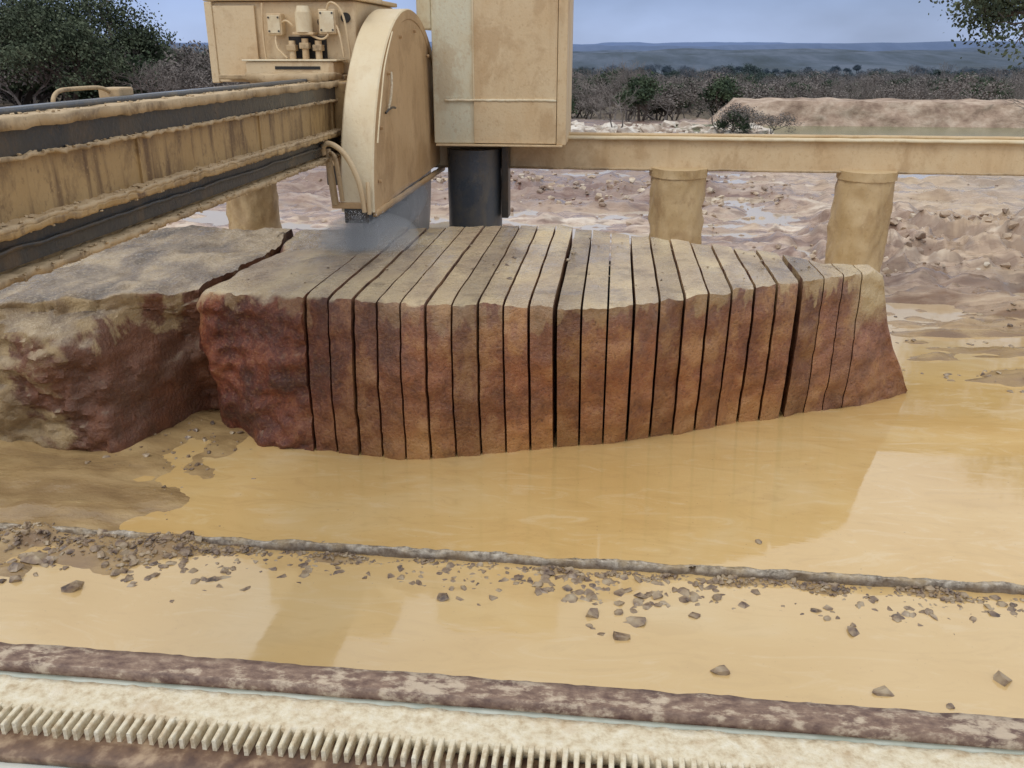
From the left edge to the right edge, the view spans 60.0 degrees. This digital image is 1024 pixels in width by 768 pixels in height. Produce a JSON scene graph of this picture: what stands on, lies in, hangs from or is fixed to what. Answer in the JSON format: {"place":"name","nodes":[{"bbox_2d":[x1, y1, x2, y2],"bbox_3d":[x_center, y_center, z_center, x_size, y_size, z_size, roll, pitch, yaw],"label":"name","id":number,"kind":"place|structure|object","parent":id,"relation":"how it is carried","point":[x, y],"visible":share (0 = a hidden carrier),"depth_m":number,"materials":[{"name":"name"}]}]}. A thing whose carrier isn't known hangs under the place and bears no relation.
{"place":"outdoors","nodes":[
{"label":"outdoors","id":0,"kind":"place"},
{"bbox_2d":[0,167,1023,717],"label":"muddy pool water","id":1,"kind":"structure","parent":0,"point":[922,477],"depth_m":6.02,"materials":[{"name":"beige liquid"}]},
{"bbox_2d":[0,303,1023,708],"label":"gravel rubble","id":2,"kind":"object","parent":1,"relation":"on","point":[44,559],"visible":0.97,"depth_m":5.73,"materials":[{"name":"gravel"}]},
{"bbox_2d":[0,41,1023,601],"bbox_3d":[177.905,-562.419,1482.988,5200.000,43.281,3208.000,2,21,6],"label":"ground","id":3,"kind":"structure","parent":0,"point":[44,487],"depth_m":15.28,"materials":[{"name":"brown soil"}]},
{"bbox_2d":[0,0,116,105],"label":"live oak tree","id":4,"kind":"object","parent":3,"relation":"on","point":[29,94],"visible":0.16,"depth_m":45.31,"materials":[{"name":"green plant"}]},
{"bbox_2d":[0,0,145,100],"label":"live oak tree","id":5,"kind":"object","parent":3,"relation":"on","point":[68,38],"visible":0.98,"depth_m":42.90,"materials":[{"name":"green plant"}]},
{"bbox_2d":[50,0,180,92],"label":"live oak tree","id":6,"kind":"object","parent":3,"relation":"on","point":[145,39],"visible":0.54,"depth_m":51.81,"materials":[{"name":"green plant"}]},
{"bbox_2d":[0,225,293,452],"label":"rough sandstone boulder","id":7,"kind":"object","parent":3,"relation":"on","point":[101,351],"visible":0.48,"depth_m":7.52,"materials":[{"name":"brown stone"}]},
{"bbox_2d":[226,184,281,229],"bbox_3d":[-3.631,-2.078,12.573,0.769,2.000,0.797,2,21,6],"label":"support pile","id":8,"kind":"object","parent":3,"relation":"on","point":[256,210],"visible":0.23,"depth_m":12.16,"materials":[{"name":"beige metal"}]},
{"bbox_2d":[429,221,448,227],"bbox_3d":[-0.733,-1.621,12.494,0.872,1.200,0.882,2,21,6],"label":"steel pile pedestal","id":9,"kind":"object","parent":3,"relation":"on","point":[443,224],"visible":0.01,"depth_m":12.35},
{"bbox_2d":[447,147,501,227],"bbox_3d":[-0.491,-2.044,12.087,0.726,2.280,0.726,2,21,6],"label":"steel pile","id":10,"kind":"object","parent":3,"relation":"on","point":[475,186],"visible":0.38,"depth_m":11.59,"materials":[{"name":"black metal"}]},
{"bbox_2d":[0,0,573,289],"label":"stone cutting machine","id":11,"kind":"object","parent":10,"relation":"on","point":[378,103],"visible":1,"depth_m":8.60,"materials":[{"name":"beige metal"}]},
{"bbox_2d":[501,147,509,217],"bbox_3d":[-0.078,-2.694,11.712,0.090,0.960,0.250,2,21,6],"label":"steel pile bracket","id":12,"kind":"object","parent":10,"relation":"attached to","point":[505,182],"visible":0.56,"depth_m":11.62,"materials":[{"name":"metal"}]},
{"bbox_2d":[0,40,1023,120],"bbox_3d":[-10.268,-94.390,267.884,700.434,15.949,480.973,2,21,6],"label":"distant woodland","id":13,"kind":"object","parent":3,"relation":"on","point":[667,92],"visible":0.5,"depth_m":48.54,"materials":[{"name":"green plant"}]},
{"bbox_2d":[0,522,1023,594],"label":"concrete slab edge","id":14,"kind":"object","parent":3,"relation":"on","point":[703,570],"visible":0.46,"depth_m":5.82,"materials":[{"name":"grey concrete"}]},
{"bbox_2d":[196,225,906,459],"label":"sawn sandstone block","id":15,"kind":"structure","parent":3,"relation":"on","point":[452,353],"depth_m":7.46,"materials":[{"name":"brown stone"}]},
{"bbox_2d":[283,174,442,255],"bbox_3d":[-1.284,-1.979,10.088,1.996,0.610,4.335,2,21,6],"label":"water spray","id":16,"kind":"object","parent":15,"relation":"on","point":[370,243],"visible":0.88,"depth_m":8.82,"materials":[{"name":"white liquid"}]},
{"bbox_2d":[248,230,810,291],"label":"stone chips","id":17,"kind":"object","parent":15,"relation":"on","point":[513,257],"visible":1,"depth_m":8.08,"materials":[{"name":"brown stone"}]},
{"bbox_2d":[306,171,1023,283],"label":"quarry rubble","id":18,"kind":"object","parent":3,"relation":"on","point":[887,271],"visible":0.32,"depth_m":18.67,"materials":[{"name":"stone"}]},
{"bbox_2d":[571,120,773,133],"bbox_3d":[4.871,-10.308,36.184,11.647,0.689,9.859,2,21,6],"label":"pale boulder pile","id":19,"kind":"object","parent":3,"relation":"on","point":[576,126],"visible":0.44,"depth_m":36.02,"materials":[{"name":"white stone"}]},
{"bbox_2d":[588,82,639,127],"bbox_3d":[4.086,-11.002,35.503,1.968,2.060,2.502,16,26,36],"label":"bare mesquite tree","id":20,"kind":"object","parent":19,"relation":"on","point":[594,102],"visible":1,"depth_m":35.39,"materials":[{"name":"plant"}]},
{"bbox_2d":[695,95,759,133],"bbox_3d":[8.445,-10.385,34.577,2.686,1.694,1.913,9,22,22],"label":"shrub","id":21,"kind":"object","parent":19,"relation":"on","point":[709,111],"visible":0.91,"depth_m":34.55,"materials":[{"name":"brown plant"}]},
{"bbox_2d":[714,103,769,133],"bbox_3d":[8.838,-10.093,34.044,2.277,1.346,1.851,16,26,36],"label":"shrub","id":22,"kind":"object","parent":19,"relation":"on","point":[724,117],"visible":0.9,"depth_m":33.90,"materials":[{"name":"grey plant"}]},
{"bbox_2d":[648,176,705,244],"bbox_3d":[2.183,-1.848,11.964,0.802,2.000,0.786,2,21,6],"label":"support pile","id":23,"kind":"object","parent":3,"relation":"on","point":[675,209],"visible":0.36,"depth_m":11.51,"materials":[{"name":"beige metal"}]},
{"bbox_2d":[332,139,1023,182],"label":"rail beam","id":24,"kind":"structure","parent":23,"relation":"on","point":[873,162],"depth_m":11.36,"materials":[{"name":"beige metal"}]},
{"bbox_2d":[326,166,337,184],"bbox_3d":[-2.038,-2.844,12.110,1.000,0.260,0.060,2,21,6],"label":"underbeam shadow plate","id":25,"kind":"object","parent":24,"relation":"attached to","point":[335,176],"visible":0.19,"depth_m":12.13,"materials":[{"name":"metal"}]},
{"bbox_2d":[319,164,1023,175],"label":"beam bottom flange","id":26,"kind":"object","parent":24,"relation":"attached to","point":[773,171],"visible":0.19,"depth_m":11.41,"materials":[{"name":"beige metal"}]},
{"bbox_2d":[568,135,1023,143],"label":"beam top flange","id":27,"kind":"object","parent":24,"relation":"on","point":[885,140],"visible":0.34,"depth_m":11.25,"materials":[{"name":"paint"}]},
{"bbox_2d":[569,132,1023,139],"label":"rail bar","id":28,"kind":"object","parent":27,"relation":"on","point":[800,135],"visible":0.45,"depth_m":11.38,"materials":[{"name":"beige paint"}]},
{"bbox_2d":[714,110,752,133],"bbox_3d":[8.626,-10.124,34.431,1.519,1.117,1.754,2,21,6],"label":"shrub","id":29,"kind":"object","parent":3,"relation":"on","point":[723,124],"visible":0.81,"depth_m":34.07,"materials":[{"name":"green plant"}]},
{"bbox_2d":[824,179,894,272],"bbox_3d":[4.525,-1.756,11.720,0.808,2.000,0.792,2,21,6],"label":"support pile","id":30,"kind":"object","parent":3,"relation":"on","point":[858,223],"visible":0.54,"depth_m":11.32,"materials":[{"name":"beige metal"}]},
{"bbox_2d":[708,97,1023,127],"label":"earth berm","id":31,"kind":"structure","parent":3,"relation":"on","point":[895,112],"depth_m":39.14,"materials":[{"name":"beige soil"}]},
{"bbox_2d":[918,0,1023,71],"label":"live oak tree","id":32,"kind":"object","parent":3,"relation":"on","point":[1001,13],"visible":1,"depth_m":19.01,"materials":[{"name":"green plant"}]},
{"bbox_2d":[0,0,1023,43],"label":"sky","id":33,"kind":"structure","parent":0,"point":[594,21],"materials":[{"name":"blue"}]},
{"bbox_2d":[660,124,1023,136],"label":"pond water","id":34,"kind":"structure","parent":0,"point":[889,130],"depth_m":37.12,"materials":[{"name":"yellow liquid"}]},
{"bbox_2d":[748,111,804,133],"bbox_3d":[9.904,-9.911,33.900,1.877,1.085,2.304,-7,22,-17],"label":"shrub","id":35,"kind":"object","parent":34,"relation":"in","point":[771,119],"visible":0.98,"depth_m":33.47,"materials":[{"name":"grey plant"}]},
{"bbox_2d":[1002,80,1023,122],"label":"bare mesquite tree","id":36,"kind":"object","parent":34,"relation":"in","point":[1017,100],"visible":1,"depth_m":35.75,"materials":[{"name":"plant"}]},
{"bbox_3d":[0.123,0.944,1.525,10.000,0.555,0.040,2,21,6],"label":"web","id":37,"kind":"object","parent":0,"visible":0},
{"bbox_2d":[0,762,69,767],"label":"flange","id":38,"kind":"object","parent":37,"relation":"on","point":[11,765],"depth_m":1.49,"materials":[{"name":"blue paint"}]},
{"bbox_2d":[0,727,619,767],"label":"rack base bar","id":39,"kind":"object","parent":38,"relation":"on","point":[42,749],"visible":0.68,"depth_m":1.49,"materials":[{"name":"metal"}]},
{"bbox_2d":[0,702,802,767],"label":"rack teeth","id":40,"kind":"object","parent":39,"relation":"attached to","point":[78,724],"visible":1,"depth_m":1.50},
{"bbox_2d":[0,642,1023,750],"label":"rusty rail","id":41,"kind":"object","parent":38,"relation":"on","point":[897,724],"visible":0.79,"depth_m":1.58,"materials":[{"name":"brown metal"}]},
{"bbox_2d":[0,674,1023,767],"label":"front rack beam","id":42,"kind":"structure","parent":38,"relation":"on","point":[664,743],"depth_m":1.52,"materials":[{"name":"beige metal"}]},
{"bbox_2d":[0,671,1023,754],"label":"rail side strip","id":43,"kind":"object","parent":38,"relation":"on","point":[970,749],"visible":0.41,"depth_m":1.55,"materials":[{"name":"grey paint"}]}
]}

